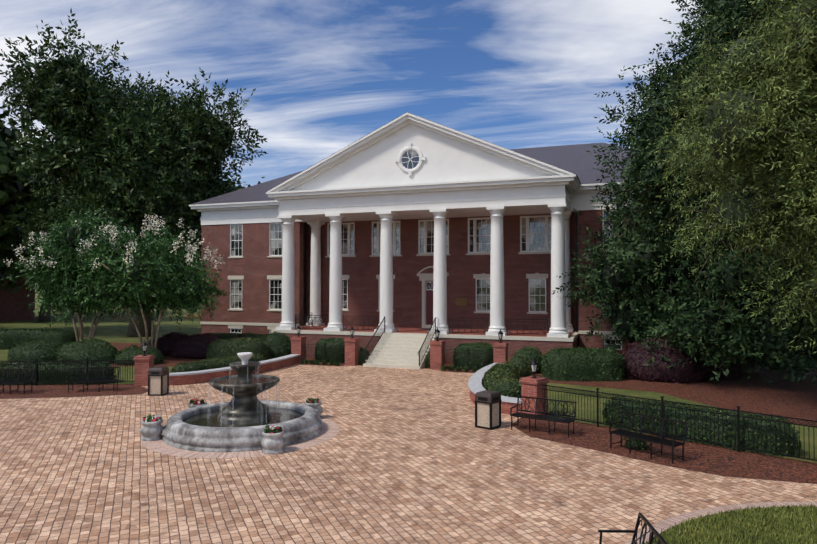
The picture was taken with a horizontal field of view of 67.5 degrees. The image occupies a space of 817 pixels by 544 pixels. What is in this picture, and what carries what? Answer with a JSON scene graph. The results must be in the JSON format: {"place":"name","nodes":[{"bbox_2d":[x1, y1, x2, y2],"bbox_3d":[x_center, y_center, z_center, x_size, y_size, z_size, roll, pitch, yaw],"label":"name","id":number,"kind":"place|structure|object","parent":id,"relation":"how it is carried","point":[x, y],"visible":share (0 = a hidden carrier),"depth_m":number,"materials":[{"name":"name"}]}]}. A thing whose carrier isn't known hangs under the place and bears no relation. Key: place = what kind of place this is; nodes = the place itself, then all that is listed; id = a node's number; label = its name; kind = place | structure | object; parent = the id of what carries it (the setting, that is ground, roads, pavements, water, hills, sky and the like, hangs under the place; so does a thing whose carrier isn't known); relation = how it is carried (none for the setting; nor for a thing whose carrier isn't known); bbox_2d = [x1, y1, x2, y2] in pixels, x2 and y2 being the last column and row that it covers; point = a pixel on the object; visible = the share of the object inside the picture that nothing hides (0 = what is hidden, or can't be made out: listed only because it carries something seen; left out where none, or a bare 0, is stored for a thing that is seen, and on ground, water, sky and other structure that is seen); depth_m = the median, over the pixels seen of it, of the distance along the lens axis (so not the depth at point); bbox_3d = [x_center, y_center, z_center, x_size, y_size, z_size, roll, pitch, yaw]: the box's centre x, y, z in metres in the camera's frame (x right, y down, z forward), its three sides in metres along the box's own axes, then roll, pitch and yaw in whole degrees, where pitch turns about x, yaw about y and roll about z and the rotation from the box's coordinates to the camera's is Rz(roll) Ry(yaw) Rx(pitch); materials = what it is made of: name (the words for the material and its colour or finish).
{"place":"outdoors","nodes":[
{"label":"outdoors","id":0,"kind":"place"},
{"bbox_2d":[0,0,717,284],"label":"sky","id":1,"kind":"structure","parent":0,"point":[325,75],"materials":[{"name":"blue"}]},
{"bbox_2d":[0,363,816,543],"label":"paving","id":2,"kind":"structure","parent":0,"point":[409,456],"depth_m":14.05,"materials":[{"name":"beige brick"}]},
{"bbox_2d":[0,384,147,398],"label":"mulch strip","id":3,"kind":"object","parent":2,"relation":"on","point":[46,391],"visible":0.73,"depth_m":25.77,"materials":[{"name":"brown soil"}]},
{"bbox_2d":[0,369,34,394],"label":"bench","id":4,"kind":"object","parent":3,"relation":"on","point":[17,382],"visible":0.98,"depth_m":25.59,"materials":[{"name":"black metal"}]},
{"bbox_2d":[67,367,119,392],"bbox_3d":[-13.364,4.568,25.981,1.895,0.961,0.660,0,-1,-9],"label":"bench","id":5,"kind":"object","parent":3,"relation":"on","point":[103,380],"visible":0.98,"depth_m":26.14,"materials":[{"name":"black metal"}]},
{"bbox_2d":[133,340,154,385],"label":"pier","id":6,"kind":"structure","parent":2,"relation":"on","point":[144,363],"depth_m":27.29,"materials":[{"name":"brick"}]},
{"bbox_2d":[148,366,168,395],"bbox_3d":[-10.254,4.464,25.095,0.620,1.130,0.620,0,-1,4],"label":"trash can","id":7,"kind":"object","parent":2,"relation":"on","point":[158,380],"visible":0.98,"depth_m":24.83,"materials":[{"name":"beige metal"}]},
{"bbox_2d":[140,352,322,454],"bbox_3d":[-5.158,3.694,19.004,5.158,2.410,5.074,0,-1,19],"label":"fountain","id":8,"kind":"object","parent":2,"relation":"on","point":[245,419],"visible":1,"depth_m":17.95,"materials":[{"name":"stone"}]},
{"bbox_2d":[169,354,299,385],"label":"seat wall","id":9,"kind":"structure","parent":2,"relation":"on","point":[191,377],"depth_m":28.84,"materials":[{"name":"brick"}]},
{"bbox_2d":[141,417,339,457],"bbox_3d":[-5.019,4.885,18.732,5.800,0.001,5.800,0,-1,19],"label":"fountain ring","id":10,"kind":"object","parent":2,"relation":"on","point":[330,430],"visible":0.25,"depth_m":16.79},
{"bbox_2d":[298,363,342,366],"bbox_3d":[-4.919,5.221,34.492,2.700,0.001,0.800,0,-1,19],"label":"bed","id":11,"kind":"object","parent":2,"relation":"on","point":[319,364],"visible":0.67,"depth_m":34.53,"materials":[{"name":"brown soil"}]},
{"bbox_2d":[295,313,547,365],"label":"porch railings","id":12,"kind":"object","parent":2,"relation":"on","point":[372,341],"visible":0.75,"depth_m":35.36,"materials":[{"name":"black metal"}]},
{"bbox_2d":[429,328,445,369],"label":"brick pillar","id":13,"kind":"structure","parent":2,"relation":"on","point":[437,355],"depth_m":32.44,"materials":[{"name":"brick"}]},
{"bbox_2d":[441,369,474,372],"bbox_3d":[3.003,5.161,31.698,2.700,0.001,0.800,0,-1,19],"label":"bed","id":14,"kind":"object","parent":2,"relation":"on","point":[462,371],"visible":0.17,"depth_m":31.73,"materials":[{"name":"brown soil"}]},
{"bbox_2d":[474,390,501,429],"bbox_3d":[2.519,4.342,19.371,0.620,1.130,0.620,-1,-2,39],"label":"trash can","id":15,"kind":"object","parent":2,"relation":"on","point":[488,409],"visible":1,"depth_m":19.19,"materials":[{"name":"beige metal"}]},
{"bbox_2d":[519,358,548,415],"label":"pier","id":16,"kind":"structure","parent":2,"relation":"on","point":[532,386],"depth_m":20.82,"materials":[{"name":"brick"}]},
{"bbox_2d":[598,512,667,543],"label":"bench","id":17,"kind":"object","parent":2,"relation":"on","point":[655,533],"visible":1,"depth_m":9.26,"materials":[{"name":"black metal"}]},
{"bbox_2d":[625,502,816,543],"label":"lawn border","id":18,"kind":"object","parent":2,"relation":"on","point":[665,524],"visible":0.67,"depth_m":12.06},
{"bbox_2d":[644,503,816,543],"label":"grass","id":19,"kind":"structure","parent":2,"relation":"on","point":[706,523],"depth_m":11.19,"materials":[{"name":"green plant"}]},
{"bbox_2d":[0,290,816,462],"bbox_3d":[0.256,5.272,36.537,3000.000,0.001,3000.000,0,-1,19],"label":"ground","id":20,"kind":"structure","parent":0,"point":[113,330],"depth_m":37.42,"materials":[{"name":"green plant"}]},
{"bbox_2d":[0,272,34,321],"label":"building","id":21,"kind":"structure","parent":20,"relation":"on","point":[14,306],"depth_m":76.91,"materials":[{"name":"brick"}]},
{"bbox_2d":[0,111,61,292],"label":"tree","id":22,"kind":"object","parent":20,"relation":"on","point":[6,165],"depth_m":54.28,"materials":[{"name":"green plant"}]},
{"bbox_2d":[0,135,33,283],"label":"tree leaves","id":23,"kind":"object","parent":22,"relation":"attached to","point":[12,265],"visible":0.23,"depth_m":55.19,"materials":[{"name":"green plant"}]},
{"bbox_2d":[6,340,60,362],"bbox_3d":[-21.928,4.714,36.130,3.480,1.439,2.691,0,-1,19],"label":"dark shrub","id":24,"kind":"object","parent":20,"relation":"on","point":[28,347],"depth_m":35.26,"materials":[{"name":"green plant"}]},
{"bbox_2d":[0,179,70,320],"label":"tree","id":25,"kind":"object","parent":20,"relation":"on","point":[41,317],"depth_m":75.42,"materials":[{"name":"green plant"}]},
{"bbox_2d":[0,328,75,349],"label":"hedge","id":26,"kind":"object","parent":20,"relation":"on","point":[11,338],"depth_m":42.63,"materials":[{"name":"green plant"}]},
{"bbox_2d":[0,361,114,384],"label":"hedge fence","id":27,"kind":"object","parent":20,"relation":"on","point":[49,374],"depth_m":27.62,"materials":[{"name":"black metal"}]},
{"bbox_2d":[56,338,119,362],"bbox_3d":[-18.607,4.619,35.564,3.948,1.593,2.924,0,-1,19],"label":"dark shrub","id":28,"kind":"object","parent":20,"relation":"on","point":[105,356],"depth_m":34.81,"materials":[{"name":"green plant"}]},
{"bbox_2d":[110,315,129,321],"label":"picnic table","id":29,"kind":"object","parent":20,"relation":"on","point":[121,317],"visible":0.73,"depth_m":75.53,"materials":[{"name":"brown wood"}]},
{"bbox_2d":[0,9,267,336],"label":"oak","id":30,"kind":"object","parent":20,"relation":"on","point":[108,103],"depth_m":47.20,"materials":[{"name":"green plant"}]},
{"bbox_2d":[30,54,233,241],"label":"oak leaves","id":31,"kind":"object","parent":30,"relation":"attached to","point":[62,172],"visible":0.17,"depth_m":47.03,"materials":[{"name":"green plant"}]},
{"bbox_2d":[109,342,205,366],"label":"garden mulch","id":32,"kind":"object","parent":20,"relation":"on","point":[169,361],"visible":0.17,"depth_m":36.88,"materials":[{"name":"brown soil"}]},
{"bbox_2d":[1,198,154,341],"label":"crape myrtle","id":33,"kind":"object","parent":32,"relation":"on","point":[43,283],"depth_m":36.69,"materials":[{"name":"green plant"}]},
{"bbox_2d":[37,221,121,312],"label":"crape myrtle leaves","id":34,"kind":"object","parent":33,"relation":"attached to","point":[85,230],"visible":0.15,"depth_m":36.94,"materials":[{"name":"green plant"}]},
{"bbox_2d":[114,345,163,364],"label":"dark shrub","id":35,"kind":"object","parent":32,"relation":"on","point":[133,355],"depth_m":34.52,"materials":[{"name":"green plant"}]},
{"bbox_2d":[60,214,231,348],"bbox_3d":[-15.752,0.861,37.747,9.052,8.932,9.749,0,-1,19],"label":"crape myrtle","id":36,"kind":"object","parent":32,"relation":"on","point":[168,262],"depth_m":35.94,"materials":[{"name":"green plant"}]},
{"bbox_2d":[91,237,205,309],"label":"crape myrtle leaves","id":37,"kind":"object","parent":36,"relation":"attached to","point":[136,270],"visible":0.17,"depth_m":35.85,"materials":[{"name":"green plant"}]},
{"bbox_2d":[149,331,189,355],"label":"red shrub","id":38,"kind":"object","parent":32,"relation":"on","point":[178,335],"depth_m":38.88,"materials":[{"name":"plant"}]},
{"bbox_2d":[171,333,220,358],"bbox_3d":[-13.065,4.648,38.494,3.666,1.674,3.132,0,-1,19],"label":"red shrub","id":39,"kind":"object","parent":32,"relation":"on","point":[193,349],"depth_m":37.41,"materials":[{"name":"plant"}]},
{"bbox_2d":[185,314,200,320],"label":"bench","id":40,"kind":"object","parent":20,"relation":"on","point":[197,317],"visible":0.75,"depth_m":77.88,"materials":[{"name":"brown wood"}]},
{"bbox_2d":[168,171,264,269],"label":"tree","id":41,"kind":"object","parent":20,"relation":"on","point":[199,232],"depth_m":91.73,"materials":[{"name":"green plant"}]},
{"bbox_2d":[179,189,235,271],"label":"tree leaves","id":42,"kind":"object","parent":41,"relation":"attached to","point":[193,244],"depth_m":92.26,"materials":[{"name":"green plant"}]},
{"bbox_2d":[170,352,265,372],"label":"plants","id":43,"kind":"object","parent":20,"relation":"on","point":[210,360],"depth_m":29.29,"materials":[{"name":"green plant"}]},
{"bbox_2d":[206,337,269,359],"bbox_3d":[-10.086,4.579,36.239,3.768,1.457,2.584,0,-1,19],"label":"shrub","id":44,"kind":"object","parent":20,"relation":"on","point":[234,348],"depth_m":35.53,"materials":[{"name":"green plant"}]},
{"bbox_2d":[212,332,271,339],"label":"hedge","id":45,"kind":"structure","parent":20,"relation":"on","point":[238,334],"depth_m":42.60,"materials":[{"name":"green plant"}]},
{"bbox_2d":[263,331,290,358],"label":"shrub","id":46,"kind":"object","parent":20,"relation":"on","point":[280,346],"depth_m":37.09,"materials":[{"name":"green plant"}]},
{"bbox_2d":[290,325,306,362],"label":"brick pillar","id":47,"kind":"structure","parent":20,"relation":"on","point":[298,342],"depth_m":35.26,"materials":[{"name":"brick"}]},
{"bbox_2d":[306,357,344,364],"bbox_3d":[-5.544,5.269,36.568,7.640,0.001,2.600,0,-1,19],"label":"porch bed","id":48,"kind":"object","parent":20,"relation":"on","point":[319,362],"depth_m":35.92,"materials":[{"name":"green plant"}]},
{"bbox_2d":[314,338,344,362],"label":"hedge","id":49,"kind":"object","parent":20,"relation":"on","point":[330,351],"depth_m":35.48,"materials":[{"name":"green plant"}]},
{"bbox_2d":[344,326,360,365],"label":"brick pillar","id":50,"kind":"structure","parent":20,"relation":"on","point":[351,350],"depth_m":34.10,"materials":[{"name":"brick"}]},
{"bbox_2d":[358,346,369,364],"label":"bush","id":51,"kind":"object","parent":20,"relation":"on","point":[362,357],"depth_m":34.45,"materials":[{"name":"green plant"}]},
{"bbox_2d":[269,355,482,371],"bbox_3d":[-2.547,5.050,33.802,15.048,0.329,1.107,-1,-1,22],"label":"liriope","id":52,"kind":"object","parent":20,"relation":"on","point":[336,363],"visible":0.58,"depth_m":34.05,"materials":[{"name":"green plant"}]},
{"bbox_2d":[189,113,668,368],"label":"building","id":53,"kind":"structure","parent":20,"relation":"on","point":[410,170],"depth_m":38.55,"materials":[{"name":"brick"}]},
{"bbox_2d":[276,215,298,329],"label":"column","id":54,"kind":"structure","parent":53,"relation":"on","point":[287,322],"depth_m":39.15,"materials":[{"name":"white paint"}]},
{"bbox_2d":[306,221,324,325],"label":"column","id":55,"kind":"structure","parent":53,"relation":"on","point":[315,286],"depth_m":42.69,"materials":[{"name":"white paint"}]},
{"bbox_2d":[324,213,347,330],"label":"column","id":56,"kind":"structure","parent":53,"relation":"on","point":[335,323],"depth_m":38.02,"materials":[{"name":"white paint"}]},
{"bbox_2d":[374,211,397,332],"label":"column","id":57,"kind":"structure","parent":53,"relation":"on","point":[386,279],"depth_m":36.89,"materials":[{"name":"white paint"}]},
{"bbox_2d":[190,112,636,204],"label":"roof","id":58,"kind":"structure","parent":53,"relation":"on","point":[579,160],"depth_m":41.59,"materials":[{"name":"stone"}]},
{"bbox_2d":[429,209,451,333],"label":"column","id":59,"kind":"structure","parent":53,"relation":"on","point":[440,288],"depth_m":35.76,"materials":[{"name":"white paint"}]},
{"bbox_2d":[486,206,508,335],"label":"column","id":60,"kind":"structure","parent":53,"relation":"on","point":[497,317],"depth_m":34.63,"materials":[{"name":"white paint"}]},
{"bbox_2d":[547,203,569,337],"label":"column","id":61,"kind":"structure","parent":53,"relation":"on","point":[558,328],"depth_m":33.50,"materials":[{"name":"white paint"}]},
{"bbox_2d":[564,211,573,331],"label":"column","id":62,"kind":"structure","parent":53,"relation":"on","point":[567,216],"depth_m":37.01,"materials":[{"name":"white paint"}]},
{"bbox_2d":[452,342,492,369],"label":"hedge","id":63,"kind":"object","parent":20,"relation":"on","point":[475,348],"depth_m":32.78,"materials":[{"name":"green plant"}]},
{"bbox_2d":[425,363,540,373],"bbox_3d":[4.792,5.191,32.922,7.640,0.001,2.600,0,-1,19],"label":"porch bed","id":64,"kind":"object","parent":20,"relation":"on","point":[447,365],"depth_m":33.30,"materials":[{"name":"green plant"}]},
{"bbox_2d":[468,363,521,413],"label":"seat wall","id":65,"kind":"structure","parent":20,"relation":"on","point":[475,383],"depth_m":23.33,"materials":[{"name":"concrete"}]},
{"bbox_2d":[492,329,508,362],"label":"brick pillar","id":66,"kind":"structure","parent":20,"relation":"on","point":[500,351],"depth_m":31.32,"materials":[{"name":"brick"}]},
{"bbox_2d":[483,361,520,397],"bbox_3d":[3.940,4.558,25.609,1.720,1.070,6.531,0,-1,7],"label":"shrub","id":67,"kind":"object","parent":20,"relation":"on","point":[502,371],"depth_m":23.69,"materials":[{"name":"green plant"}]},
{"bbox_2d":[513,345,542,371],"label":"shrub","id":68,"kind":"object","parent":20,"relation":"on","point":[533,351],"depth_m":31.77,"materials":[{"name":"green plant"}]},
{"bbox_2d":[512,418,816,483],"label":"mulch strip","id":69,"kind":"object","parent":20,"relation":"on","point":[712,459],"visible":0.86,"depth_m":16.10,"materials":[{"name":"brown soil"}]},
{"bbox_2d":[510,396,575,437],"bbox_3d":[4.121,4.414,18.760,1.895,0.961,0.660,-1,-1,33],"label":"bench","id":70,"kind":"object","parent":69,"relation":"on","point":[535,416],"visible":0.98,"depth_m":18.81,"materials":[{"name":"black metal"}]},
{"bbox_2d":[622,429,649,450],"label":"shrub","id":71,"kind":"object","parent":69,"relation":"on","point":[634,444],"depth_m":16.66,"materials":[{"name":"green plant"}]},
{"bbox_2d":[609,411,686,463],"bbox_3d":[6.339,4.361,16.273,0.660,0.961,1.895,1,-2,-37],"label":"bench","id":72,"kind":"object","parent":69,"relation":"on","point":[662,441],"visible":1,"depth_m":16.24,"materials":[{"name":"black metal"}]},
{"bbox_2d":[602,395,801,456],"bbox_3d":[8.329,4.393,17.983,5.566,1.054,1.278,-1,-2,44],"label":"hedge fence","id":73,"kind":"object","parent":69,"relation":"on","point":[730,418],"depth_m":17.14,"materials":[{"name":"green plant"}]},
{"bbox_2d":[518,368,816,425],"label":"garden mulch","id":74,"kind":"object","parent":20,"relation":"on","point":[781,396],"visible":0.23,"depth_m":25.80,"materials":[{"name":"brown soil"}]},
{"bbox_2d":[0,343,816,460],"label":"iron fences","id":75,"kind":"object","parent":74,"relation":"on","point":[662,411],"visible":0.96,"depth_m":18.84,"materials":[{"name":"black metal"}]},
{"bbox_2d":[540,347,625,381],"bbox_3d":[8.424,4.391,29.554,3.989,1.543,2.794,0,-1,19],"label":"hedge","id":76,"kind":"object","parent":74,"relation":"on","point":[560,375],"depth_m":28.66,"materials":[{"name":"green plant"}]},
{"bbox_2d":[622,336,707,383],"bbox_3d":[12.257,4.184,29.573,4.132,2.204,3.543,0,-1,19],"label":"red shrub","id":77,"kind":"object","parent":74,"relation":"on","point":[661,373],"depth_m":28.38,"materials":[{"name":"plant"}]},
{"bbox_2d":[704,359,742,380],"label":"red shrub","id":78,"kind":"object","parent":74,"relation":"on","point":[709,372],"depth_m":28.94,"materials":[{"name":"plant"}]},
{"bbox_2d":[552,0,816,384],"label":"dark tree","id":79,"kind":"object","parent":20,"relation":"on","point":[611,244],"depth_m":29.56,"materials":[{"name":"green plant"}]},
{"bbox_2d":[626,0,816,356],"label":"willow oak","id":80,"kind":"object","parent":20,"relation":"on","point":[796,88],"depth_m":19.84,"materials":[{"name":"green plant"}]},
{"bbox_2d":[696,0,816,306],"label":"willow oak leaves","id":81,"kind":"object","parent":80,"relation":"attached to","point":[754,144],"visible":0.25,"depth_m":20.31,"materials":[{"name":"green plant"}]},
{"bbox_2d":[425,354,429,367],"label":"bush","id":82,"kind":"object","parent":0,"point":[427,361],"depth_m":33.23,"materials":[{"name":"green plant"}]},
{"bbox_2d":[507,354,531,376],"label":"shrub","id":83,"kind":"object","parent":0,"point":[524,369],"depth_m":29.88,"materials":[{"name":"green plant"}]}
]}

